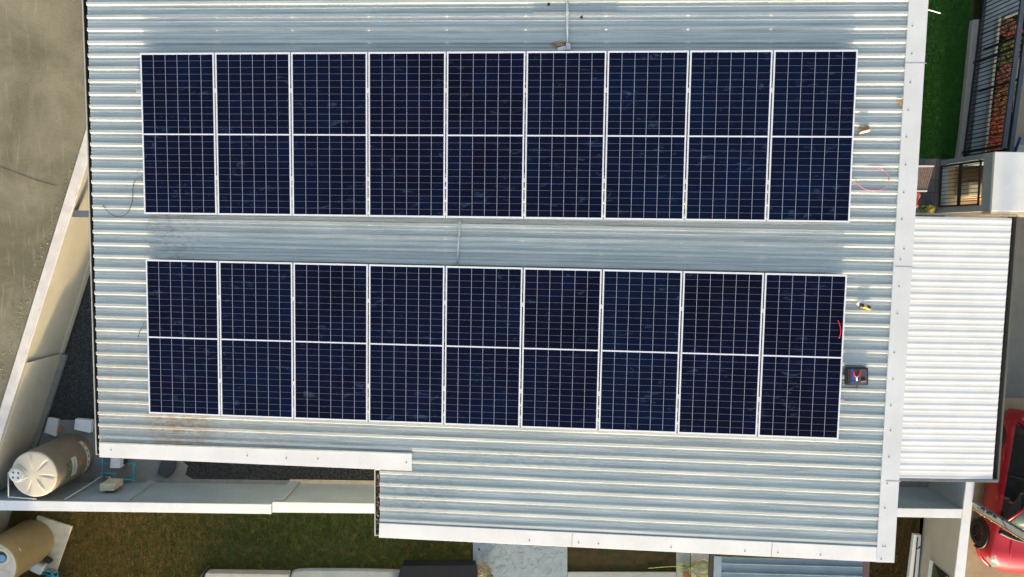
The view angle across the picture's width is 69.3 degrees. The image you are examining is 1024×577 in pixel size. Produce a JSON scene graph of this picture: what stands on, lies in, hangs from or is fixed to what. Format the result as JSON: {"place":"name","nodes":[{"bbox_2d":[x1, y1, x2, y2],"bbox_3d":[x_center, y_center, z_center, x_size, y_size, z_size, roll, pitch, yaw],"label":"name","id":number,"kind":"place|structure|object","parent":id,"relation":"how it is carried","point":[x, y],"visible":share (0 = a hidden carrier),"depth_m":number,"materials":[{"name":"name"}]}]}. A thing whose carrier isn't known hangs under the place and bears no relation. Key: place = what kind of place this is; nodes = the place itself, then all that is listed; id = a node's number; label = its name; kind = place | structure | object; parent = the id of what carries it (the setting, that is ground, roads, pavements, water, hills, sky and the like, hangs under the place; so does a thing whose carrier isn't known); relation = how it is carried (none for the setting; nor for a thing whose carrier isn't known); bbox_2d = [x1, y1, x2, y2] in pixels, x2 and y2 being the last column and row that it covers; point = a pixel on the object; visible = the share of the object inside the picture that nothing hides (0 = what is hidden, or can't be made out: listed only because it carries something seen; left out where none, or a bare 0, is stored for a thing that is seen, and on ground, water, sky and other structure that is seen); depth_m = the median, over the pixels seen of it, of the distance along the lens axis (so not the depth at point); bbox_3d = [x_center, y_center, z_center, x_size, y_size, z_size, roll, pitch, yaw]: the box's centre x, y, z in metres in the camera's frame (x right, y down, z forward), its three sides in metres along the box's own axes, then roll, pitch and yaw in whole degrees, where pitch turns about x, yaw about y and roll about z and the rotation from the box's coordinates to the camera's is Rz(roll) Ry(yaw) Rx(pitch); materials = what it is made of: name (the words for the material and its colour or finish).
{"place":"outdoors","nodes":[
{"label":"outdoors","id":0,"kind":"place"},
{"bbox_2d":[157,460,176,477],"bbox_3d":[-8.779,4.513,18.939,0.398,0.120,0.654,20,94,-1],"label":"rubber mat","id":1,"kind":"object","parent":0,"point":[167,468],"visible":0.62,"depth_m":18.89,"materials":[{"name":"grey rubber"}]},
{"bbox_2d":[48,274,374,480],"bbox_3d":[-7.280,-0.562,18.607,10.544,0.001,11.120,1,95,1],"label":"gravel path","id":2,"kind":"structure","parent":0,"point":[87,291],"depth_m":18.95,"materials":[{"name":"black gravel"}]},
{"bbox_2d":[39,420,191,478],"bbox_3d":[-10.269,4.151,18.998,4.690,0.032,1.584,1,95,1],"label":"concrete pad","id":3,"kind":"object","parent":2,"relation":"on","point":[146,468],"visible":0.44,"depth_m":19.01,"materials":[{"name":"grey concrete"}]},
{"bbox_2d":[9,434,93,496],"bbox_3d":[-11.280,4.329,18.199,1.152,1.611,1.120,1,95,1],"label":"water tank","id":4,"kind":"object","parent":3,"relation":"on","point":[49,466],"visible":1,"depth_m":17.54,"materials":[{"name":"beige plastic"}]},
{"bbox_2d":[8,472,35,498],"bbox_3d":[-11.661,4.646,17.548,0.675,0.167,0.753,1,95,1],"label":"pipe frame","id":5,"kind":"object","parent":4,"relation":"on","point":[15,497],"visible":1,"depth_m":17.63,"materials":[{"name":"grey plastic"}]},
{"bbox_2d":[44,417,59,436],"bbox_3d":[-11.726,3.516,18.899,0.301,0.086,0.467,12,95,0],"label":"pump cover","id":6,"kind":"object","parent":3,"relation":"on","point":[52,425],"visible":1,"depth_m":18.86,"materials":[{"name":"white plastic"}]},
{"bbox_2d":[74,418,94,433],"bbox_3d":[-10.795,3.463,18.777,0.414,0.300,0.394,8,95,0],"label":"pump cover","id":7,"kind":"object","parent":3,"relation":"on","point":[85,425],"visible":0.98,"depth_m":18.63,"materials":[{"name":"white plastic"}]},
{"bbox_2d":[101,458,134,480],"bbox_3d":[-10.009,4.600,18.915,0.888,0.208,0.578,1,95,1],"label":"pipework","id":8,"kind":"object","parent":3,"relation":"on","point":[114,474],"visible":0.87,"depth_m":18.83,"materials":[{"name":"blue plastic"}]},
{"bbox_2d":[110,458,127,467],"bbox_3d":[-10.007,4.418,18.810,0.443,0.370,0.362,1,95,1],"label":"pump cover","id":9,"kind":"object","parent":3,"relation":"on","point":[118,462],"visible":0.84,"depth_m":18.63,"materials":[{"name":"white plastic"}]},
{"bbox_2d":[186,461,205,478],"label":"gravel","id":10,"kind":"structure","parent":2,"relation":"on","point":[196,472],"depth_m":19.03,"materials":[{"name":"black gravel"}]},
{"bbox_2d":[398,560,477,576],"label":"storage box","id":11,"kind":"object","parent":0,"point":[438,568],"visible":1,"depth_m":18.81,"materials":[{"name":"plastic"}]},
{"bbox_2d":[6,0,974,576],"bbox_3d":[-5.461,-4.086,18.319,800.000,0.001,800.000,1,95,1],"label":"ground","id":12,"kind":"structure","parent":0,"point":[100,524],"depth_m":19.18,"materials":[{"name":"green plant"}]},
{"bbox_2d":[0,0,85,407],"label":"yard","id":13,"kind":"structure","parent":12,"relation":"on","point":[42,108],"depth_m":16.99,"materials":[{"name":"concrete"}]},
{"bbox_2d":[0,158,76,389],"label":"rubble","id":14,"kind":"object","parent":13,"relation":"on","point":[27,293],"visible":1,"depth_m":17.29,"materials":[{"name":"grey stone"}]},
{"bbox_2d":[0,129,89,533],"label":"boundary wall","id":15,"kind":"structure","parent":12,"relation":"on","point":[34,379],"depth_m":17.79,"materials":[{"name":"paint"}]},
{"bbox_2d":[29,515,72,572],"bbox_3d":[-12.044,6.721,19.224,0.937,0.055,1.524,18,95,-1],"label":"tank pad","id":16,"kind":"object","parent":12,"relation":"on","point":[61,531],"visible":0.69,"depth_m":19.17,"materials":[{"name":"beige concrete"}]},
{"bbox_2d":[0,519,53,576],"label":"water tank","id":17,"kind":"object","parent":16,"relation":"on","point":[25,545],"visible":1,"depth_m":18.27,"materials":[{"name":"plastic"}]},
{"bbox_2d":[30,556,52,574],"bbox_3d":[-12.096,7.074,19.049,0.374,0.340,0.423,33,94,-2],"label":"pump cover","id":18,"kind":"object","parent":16,"relation":"on","point":[40,567],"visible":0.84,"depth_m":18.95,"materials":[{"name":"white plastic"}]},
{"bbox_2d":[41,568,58,576],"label":"pipework","id":19,"kind":"object","parent":16,"relation":"on","point":[50,570],"visible":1,"depth_m":19.17,"materials":[{"name":"blue plastic"}]},
{"bbox_2d":[0,478,289,513],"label":"boundary wall","id":20,"kind":"structure","parent":12,"relation":"on","point":[203,496],"depth_m":17.99,"materials":[{"name":"paint"}]},
{"bbox_2d":[64,476,110,499],"bbox_3d":[-10.500,4.903,18.358,0.430,1.308,0.109,-15,94,2],"label":"drain pipe","id":21,"kind":"object","parent":20,"relation":"attached to","point":[86,486],"visible":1,"depth_m":18.43,"materials":[{"name":"grey plastic"}]},
{"bbox_2d":[100,478,122,492],"bbox_3d":[-9.919,4.898,18.365,0.352,0.430,0.257,1,95,1],"label":"electrical box","id":22,"kind":"object","parent":20,"relation":"attached to","point":[111,485],"visible":1,"depth_m":18.23,"materials":[{"name":"beige plastic"}]},
{"bbox_2d":[11,510,472,576],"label":"grass","id":23,"kind":"structure","parent":12,"relation":"on","point":[201,545],"depth_m":19.17,"materials":[{"name":"green plant"}]},
{"bbox_2d":[199,564,210,576],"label":"drain hose","id":24,"kind":"object","parent":23,"relation":"on","point":[205,570],"visible":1,"depth_m":19.13,"materials":[{"name":"black plastic"}]},
{"bbox_2d":[205,569,290,576],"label":"garden wall","id":25,"kind":"structure","parent":12,"relation":"on","point":[242,573],"depth_m":19.02,"materials":[{"name":"concrete"}]},
{"bbox_2d":[272,479,373,512],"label":"boundary wall","id":26,"kind":"structure","parent":12,"relation":"on","point":[319,496],"depth_m":18.01,"materials":[{"name":"paint"}]},
{"bbox_2d":[291,568,399,576],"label":"stone slab","id":27,"kind":"structure","parent":12,"relation":"on","point":[336,572],"depth_m":19.10,"materials":[{"name":"concrete"}]},
{"bbox_2d":[82,0,927,562],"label":"house","id":28,"kind":"structure","parent":12,"relation":"on","point":[808,498],"depth_m":11.03,"materials":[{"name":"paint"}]},
{"bbox_2d":[103,175,142,216],"bbox_3d":[-5.841,-1.393,11.332,0.883,0.104,0.329,-35,93,3],"label":"cable","id":29,"kind":"object","parent":28,"relation":"on","point":[131,204],"visible":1,"depth_m":11.36,"materials":[{"name":"grey plastic"}]},
{"bbox_2d":[376,474,379,532],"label":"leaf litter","id":30,"kind":"object","parent":28,"relation":"on","point":[378,520],"visible":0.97,"depth_m":11.58,"materials":[{"name":"brown plant"}]},
{"bbox_2d":[136,88,772,92],"bbox_3d":[-0.426,-2.871,10.765,10.447,0.730,0.060,1,95,1],"label":"mounting rail","id":31,"kind":"object","parent":28,"relation":"attached to","point":[138,90],"visible":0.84,"depth_m":10.83,"materials":[{"name":"metal"}]},
{"bbox_2d":[140,53,217,214],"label":"solar panel","id":32,"kind":"object","parent":31,"relation":"on","point":[178,103],"visible":1,"depth_m":11.10,"materials":[{"name":"glass"}]},
{"bbox_2d":[368,52,445,217],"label":"solar panel","id":33,"kind":"object","parent":31,"relation":"on","point":[407,107],"visible":1,"depth_m":10.84,"materials":[{"name":"glass"}]},
{"bbox_2d":[604,50,688,219],"bbox_3d":[1.913,-2.177,10.596,1.134,0.035,2.385,1,95,4],"label":"solar panel","id":34,"kind":"object","parent":31,"relation":"on","point":[646,123],"visible":1,"depth_m":10.58,"materials":[{"name":"glass"}]},
{"bbox_2d":[456,218,460,265],"bbox_3d":[-0.791,-0.703,11.004,0.045,0.037,0.874,6,95,0],"label":"conduit","id":35,"kind":"object","parent":28,"relation":"on","point":[458,238],"visible":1,"depth_m":10.99,"materials":[{"name":"metal"}]},
{"bbox_2d":[218,295,763,312],"bbox_3d":[-0.422,0.219,11.009,10.360,0.726,0.060,1,95,1],"label":"mounting rail","id":36,"kind":"object","parent":28,"relation":"attached to","point":[522,304],"visible":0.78,"depth_m":10.91,"materials":[{"name":"metal"}]},
{"bbox_2d":[219,378,843,402],"bbox_3d":[-0.410,1.501,11.109,10.429,0.731,0.060,1,95,1],"label":"mounting rail","id":37,"kind":"object","parent":28,"relation":"attached to","point":[841,400],"visible":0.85,"depth_m":10.92,"materials":[{"name":"metal"}]},
{"bbox_2d":[146,259,220,415],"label":"solar panel","id":38,"kind":"object","parent":37,"relation":"on","point":[183,330],"visible":1,"depth_m":11.34,"materials":[{"name":"glass"}]},
{"bbox_2d":[219,261,293,418],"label":"solar panel","id":39,"kind":"object","parent":37,"relation":"on","point":[256,343],"visible":1,"depth_m":11.26,"materials":[{"name":"glass"}]},
{"bbox_2d":[293,263,367,421],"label":"solar panel","id":40,"kind":"object","parent":37,"relation":"on","point":[330,341],"visible":1,"depth_m":11.17,"materials":[{"name":"glass"}]},
{"bbox_2d":[369,264,444,424],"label":"solar panel","id":41,"kind":"object","parent":37,"relation":"on","point":[406,343],"visible":1,"depth_m":11.08,"materials":[{"name":"glass"}]},
{"bbox_2d":[444,266,522,426],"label":"solar panel","id":42,"kind":"object","parent":37,"relation":"on","point":[483,316],"visible":1,"depth_m":11.00,"materials":[{"name":"glass"}]},
{"bbox_2d":[521,268,601,429],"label":"solar panel","id":43,"kind":"object","parent":37,"relation":"on","point":[561,343],"visible":1,"depth_m":10.91,"materials":[{"name":"glass"}]},
{"bbox_2d":[599,269,681,432],"bbox_3d":[1.870,0.924,10.843,1.134,0.035,2.385,1,95,4],"label":"solar panel","id":44,"kind":"object","parent":37,"relation":"on","point":[640,340],"visible":1,"depth_m":10.83,"materials":[{"name":"glass"}]},
{"bbox_2d":[677,271,763,435],"bbox_3d":[3.020,0.952,10.758,1.134,0.035,2.385,1,95,4],"label":"solar panel","id":45,"kind":"object","parent":37,"relation":"on","point":[721,329],"visible":1,"depth_m":10.74,"materials":[{"name":"glass"}]},
{"bbox_2d":[758,273,846,439],"bbox_3d":[4.171,0.979,10.672,1.134,0.035,2.385,1,95,4],"label":"solar panel","id":46,"kind":"object","parent":37,"relation":"on","point":[801,368],"visible":1,"depth_m":10.66,"materials":[{"name":"glass"}]},
{"bbox_2d":[216,176,855,184],"bbox_3d":[-0.364,-1.589,10.862,10.429,0.731,0.060,1,95,1],"label":"mounting rail","id":47,"kind":"object","parent":28,"relation":"attached to","point":[853,183],"visible":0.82,"depth_m":10.68,"materials":[{"name":"metal"}]},
{"bbox_2d":[215,52,291,215],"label":"solar panel","id":48,"kind":"object","parent":47,"relation":"on","point":[253,133],"visible":1,"depth_m":11.01,"materials":[{"name":"glass"}]},
{"bbox_2d":[291,52,367,216],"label":"solar panel","id":49,"kind":"object","parent":47,"relation":"attached to","point":[329,94],"visible":1,"depth_m":10.92,"materials":[{"name":"glass"}]},
{"bbox_2d":[446,51,525,218],"bbox_3d":[-0.388,-2.221,10.768,1.134,0.036,2.385,1,95,4],"label":"solar panel","id":50,"kind":"object","parent":47,"relation":"on","point":[485,121],"visible":1,"depth_m":10.75,"materials":[{"name":"glass"}]},
{"bbox_2d":[524,51,605,219],"bbox_3d":[0.762,-2.199,10.682,1.134,0.036,2.385,1,95,4],"label":"solar panel","id":51,"kind":"object","parent":47,"relation":"attached to","point":[565,133],"visible":1,"depth_m":10.67,"materials":[{"name":"glass"}]},
{"bbox_2d":[685,50,772,220],"bbox_3d":[3.063,-2.155,10.510,1.134,0.035,2.385,1,95,4],"label":"solar panel","id":52,"kind":"object","parent":47,"relation":"on","point":[729,106],"visible":1,"depth_m":10.49,"materials":[{"name":"glass"}]},
{"bbox_2d":[767,50,857,222],"bbox_3d":[4.214,-2.132,10.424,1.134,0.035,2.385,1,95,4],"label":"solar panel","id":53,"kind":"object","parent":47,"relation":"on","point":[812,132],"visible":1,"depth_m":10.41,"materials":[{"name":"glass"}]},
{"bbox_2d":[534,0,618,50],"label":"conduit","id":54,"kind":"object","parent":28,"relation":"on","point":[568,44],"visible":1,"depth_m":10.63,"materials":[{"name":"metal"}]},
{"bbox_2d":[845,367,867,388],"bbox_3d":[4.973,1.297,10.704,0.329,0.088,0.331,1,95,1],"label":"toolbox","id":55,"kind":"object","parent":28,"relation":"on","point":[850,378],"visible":1,"depth_m":10.67,"materials":[{"name":"black plastic"}]},
{"bbox_2d":[856,299,867,305],"bbox_3d":[5.029,0.218,10.643,0.128,0.021,0.116,37,94,-2],"label":"paper sheet","id":56,"kind":"object","parent":28,"relation":"on","point":[862,302],"visible":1,"depth_m":10.64,"materials":[{"name":"white paper"}]},
{"bbox_2d":[859,125,869,133],"bbox_3d":[4.967,-2.241,10.436,0.154,0.058,0.097,-14,94,2],"label":"cardboard scrap","id":57,"kind":"object","parent":28,"relation":"on","point":[864,129],"visible":1,"depth_m":10.43,"materials":[{"name":"beige cardboard"}]},
{"bbox_2d":[859,303,870,309],"bbox_3d":[5.059,0.261,10.618,0.154,0.073,0.068,16,95,-1],"label":"hand tool","id":58,"kind":"object","parent":28,"relation":"on","point":[867,307],"visible":1,"depth_m":10.60,"materials":[{"name":"yellow plastic"}]},
{"bbox_2d":[853,167,889,190],"bbox_3d":[5.050,-1.510,10.498,0.593,0.057,0.345,-21,94,2],"label":"cable","id":59,"kind":"object","parent":28,"relation":"on","point":[880,189],"visible":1,"depth_m":10.49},
{"bbox_2d":[473,542,566,576],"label":"terrazzo slab","id":60,"kind":"structure","parent":12,"relation":"on","point":[510,560],"depth_m":19.09,"materials":[{"name":"white stone"}]},
{"bbox_2d":[477,564,491,576],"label":"dry shrub","id":61,"kind":"object","parent":60,"relation":"on","point":[485,568],"visible":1,"depth_m":18.91,"materials":[{"name":"beige plant"}]},
{"bbox_2d":[567,547,675,571],"bbox_3d":[2.824,6.860,19.092,2.817,0.001,0.961,1,95,1],"label":"soil bed","id":62,"kind":"object","parent":12,"relation":"on","point":[580,559],"visible":0.6,"depth_m":19.11,"materials":[{"name":"brown soil"}]},
{"bbox_2d":[568,572,675,576],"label":"stone slab","id":63,"kind":"structure","parent":12,"relation":"on","point":[621,574],"depth_m":19.10,"materials":[{"name":"concrete"}]},
{"bbox_2d":[676,552,708,576],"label":"walkway slab","id":64,"kind":"structure","parent":12,"relation":"on","point":[681,557],"depth_m":19.05,"materials":[{"name":"concrete"}]},
{"bbox_2d":[648,559,708,576],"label":"garden hose","id":65,"kind":"object","parent":64,"relation":"on","point":[697,568],"visible":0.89,"depth_m":18.99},
{"bbox_2d":[708,554,869,576],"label":"lean to","id":66,"kind":"object","parent":12,"relation":"on","point":[719,565],"visible":0.68,"depth_m":16.66,"materials":[{"name":"galvanised corrugated steel"},{"name":"dark painted steel"}]},
{"bbox_2d":[869,517,923,576],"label":"soil strip","id":67,"kind":"object","parent":12,"relation":"on","point":[916,529],"depth_m":19.01,"materials":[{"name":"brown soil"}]},
{"bbox_2d":[906,533,920,576],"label":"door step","id":68,"kind":"object","parent":67,"relation":"on","point":[913,562],"depth_m":18.90,"materials":[{"name":"white metal"}]},
{"bbox_2d":[897,487,962,517],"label":"garden wall","id":69,"kind":"structure","parent":12,"relation":"on","point":[921,502],"depth_m":17.60,"materials":[{"name":"paint"}]},
{"bbox_2d":[954,19,978,157],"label":"kerb","id":70,"kind":"structure","parent":12,"relation":"on","point":[970,54],"depth_m":17.94,"materials":[{"name":"concrete"}]},
{"bbox_2d":[963,0,981,156],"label":"soil strip","id":71,"kind":"object","parent":12,"relation":"on","point":[977,8],"depth_m":17.89,"materials":[{"name":"brown soil"}]},
{"bbox_2d":[962,0,1023,154],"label":"steel fence","id":72,"kind":"object","parent":71,"relation":"on","point":[1012,76],"visible":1,"depth_m":17.01,"materials":[{"name":"black metal"}]},
{"bbox_2d":[965,31,1023,156],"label":"steel gate","id":73,"kind":"structure","parent":71,"relation":"on","point":[1019,80],"depth_m":16.44,"materials":[{"name":"black metal"}]},
{"bbox_2d":[938,152,1023,215],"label":"annex","id":74,"kind":"object","parent":12,"relation":"on","point":[998,188],"visible":1,"depth_m":16.33,"materials":[{"name":"paint"}]},
{"bbox_2d":[968,0,1018,154],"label":"garden ledge","id":75,"kind":"object","parent":12,"relation":"on","point":[987,68],"visible":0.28,"depth_m":17.82,"materials":[{"name":"concrete"}]},
{"bbox_2d":[987,15,1023,151],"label":"flower bed soil","id":76,"kind":"structure","parent":12,"relation":"on","point":[1001,37],"depth_m":18.02,"materials":[{"name":"brown soil"}]},
{"bbox_2d":[987,138,1002,151],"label":"flowering shrub","id":77,"kind":"object","parent":76,"relation":"on","point":[993,145],"visible":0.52,"depth_m":17.86,"materials":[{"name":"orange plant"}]},
{"bbox_2d":[988,129,1002,145],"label":"flowering shrub","id":78,"kind":"object","parent":76,"relation":"on","point":[993,132],"visible":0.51,"depth_m":17.84,"materials":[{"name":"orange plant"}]},
{"bbox_2d":[989,114,1004,131],"bbox_3d":[11.757,-3.974,17.928,0.511,0.418,0.511,1,95,1],"label":"flowering shrub","id":79,"kind":"object","parent":76,"relation":"on","point":[999,122],"visible":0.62,"depth_m":17.82,"materials":[{"name":"red plant"}]},
{"bbox_2d":[983,12,1017,151],"bbox_3d":[11.636,-5.177,17.893,0.911,0.300,3.752,19,95,-1],"label":"garden edging","id":80,"kind":"object","parent":76,"relation":"on","point":[993,74],"visible":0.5,"depth_m":17.78,"materials":[{"name":"beige concrete"}]},
{"bbox_2d":[991,102,1011,118],"bbox_3d":[11.799,-4.282,17.913,0.468,0.400,0.481,1,95,1],"label":"flowering shrub","id":81,"kind":"object","parent":76,"relation":"on","point":[996,109],"visible":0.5,"depth_m":17.82,"materials":[{"name":"red plant"}]},
{"bbox_2d":[995,74,1009,93],"bbox_3d":[11.841,-4.904,17.853,0.503,0.420,0.500,1,95,1],"label":"flowering shrub","id":82,"kind":"object","parent":76,"relation":"on","point":[1000,81],"visible":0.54,"depth_m":17.77,"materials":[{"name":"red plant"}]},
{"bbox_2d":[992,87,1013,107],"bbox_3d":[11.812,-4.597,17.878,0.498,0.418,0.510,1,95,1],"label":"flowering shrub","id":83,"kind":"object","parent":76,"relation":"on","point":[997,95],"visible":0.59,"depth_m":17.80,"materials":[{"name":"red plant"}]},
{"bbox_2d":[997,61,1016,80],"bbox_3d":[11.867,-5.217,17.834,0.468,0.407,0.476,1,95,1],"label":"flowering shrub","id":84,"kind":"object","parent":76,"relation":"on","point":[1003,67],"visible":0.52,"depth_m":17.75,"materials":[{"name":"red plant"}]},
{"bbox_2d":[1000,19,1015,39],"bbox_3d":[11.884,-6.189,17.749,0.497,0.422,0.511,1,95,1],"label":"flowering shrub","id":85,"kind":"object","parent":76,"relation":"on","point":[1006,26],"visible":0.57,"depth_m":17.67,"materials":[{"name":"red plant"}]},
{"bbox_2d":[997,49,1019,69],"bbox_3d":[11.889,-5.504,17.802,0.546,0.424,0.534,1,95,1],"label":"flowering shrub","id":86,"kind":"object","parent":76,"relation":"on","point":[1010,60],"visible":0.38,"depth_m":17.73,"materials":[{"name":"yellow plant"}]},
{"bbox_2d":[999,36,1020,56],"bbox_3d":[11.935,-5.795,17.780,0.490,0.422,0.482,1,95,1],"label":"flowering shrub","id":87,"kind":"object","parent":76,"relation":"on","point":[1006,44],"visible":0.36,"depth_m":17.71,"materials":[{"name":"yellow plant"}]},
{"bbox_2d":[1005,218,1023,397],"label":"side yard","id":88,"kind":"structure","parent":12,"relation":"on","point":[1015,380],"depth_m":18.52,"materials":[{"name":"grey concrete"}]},
{"bbox_2d":[899,481,928,486],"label":"floor","id":89,"kind":"structure","parent":0,"point":[913,483],"depth_m":18.85,"materials":[{"name":"concrete"}]},
{"bbox_2d":[915,158,946,216],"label":"terrace","id":90,"kind":"structure","parent":0,"point":[930,196],"depth_m":18.26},
{"bbox_2d":[918,204,929,212],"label":"potted plant","id":91,"kind":"object","parent":90,"relation":"on","point":[923,208],"visible":0.96,"depth_m":18.07,"materials":[{"name":"green plant"}]},
{"bbox_2d":[917,165,933,191],"bbox_3d":[9.839,-2.657,18.027,0.571,0.452,0.633,1,95,1],"label":"slatted bench","id":92,"kind":"object","parent":90,"relation":"on","point":[924,173],"visible":0.53,"depth_m":17.81,"materials":[{"name":"brown wood"}]},
{"bbox_2d":[927,204,936,212],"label":"potted plant","id":93,"kind":"object","parent":90,"relation":"on","point":[933,208],"visible":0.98,"depth_m":18.07,"materials":[{"name":"yellow plant"}]},
{"bbox_2d":[919,0,971,159],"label":"lawn","id":94,"kind":"structure","parent":0,"point":[946,74],"depth_m":18.05,"materials":[{"name":"green plant"}]},
{"bbox_2d":[919,398,1023,576],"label":"driveway","id":95,"kind":"structure","parent":0,"point":[976,566],"depth_m":18.98,"materials":[{"name":"beige concrete"}]},
{"bbox_2d":[918,481,974,576],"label":"garden wall","id":96,"kind":"structure","parent":95,"relation":"on","point":[944,547],"depth_m":17.87,"materials":[{"name":"grey paint"}]},
{"bbox_2d":[928,560,948,576],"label":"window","id":97,"kind":"structure","parent":96,"relation":"in","point":[933,571],"depth_m":18.27,"materials":[{"name":"white plastic"}]},
{"bbox_2d":[899,213,1018,482],"bbox_3d":[7.764,1.074,16.730,4.624,3.696,5.464,1,95,1],"label":"carport","id":98,"kind":"object","parent":95,"relation":"on","point":[962,286],"visible":0.44,"depth_m":14.95,"materials":[{"name":"white metal"}]},
{"bbox_2d":[970,408,1023,573],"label":"car","id":99,"kind":"object","parent":95,"relation":"on","point":[999,548],"visible":0.67,"depth_m":18.04,"materials":[{"name":"red paint"}]},
{"bbox_2d":[972,500,1023,540],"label":"gate post","id":100,"kind":"object","parent":95,"relation":"on","point":[1004,523],"visible":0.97,"depth_m":16.47,"materials":[{"name":"metal"}]},
{"bbox_2d":[945,167,1023,217],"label":"floor","id":101,"kind":"structure","parent":0,"point":[967,175],"depth_m":18.23,"materials":[{"name":"beige wood"}]},
{"bbox_2d":[1012,60,1023,145],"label":"patio","id":102,"kind":"structure","parent":0,"point":[1020,128],"depth_m":18.09,"materials":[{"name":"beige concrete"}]},
{"bbox_2d":[1005,145,1023,151],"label":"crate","id":103,"kind":"object","parent":102,"relation":"on","point":[1020,148],"visible":0.23,"depth_m":17.68,"materials":[{"name":"plastic"}]},
{"bbox_2d":[1014,136,1021,151],"bbox_3d":[11.918,-3.374,17.482,0.060,0.440,0.407,-23,94,2],"label":"blue pole","id":104,"kind":"object","parent":103,"relation":"on","point":[1018,143],"visible":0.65,"depth_m":17.42,"materials":[{"name":"plastic"}]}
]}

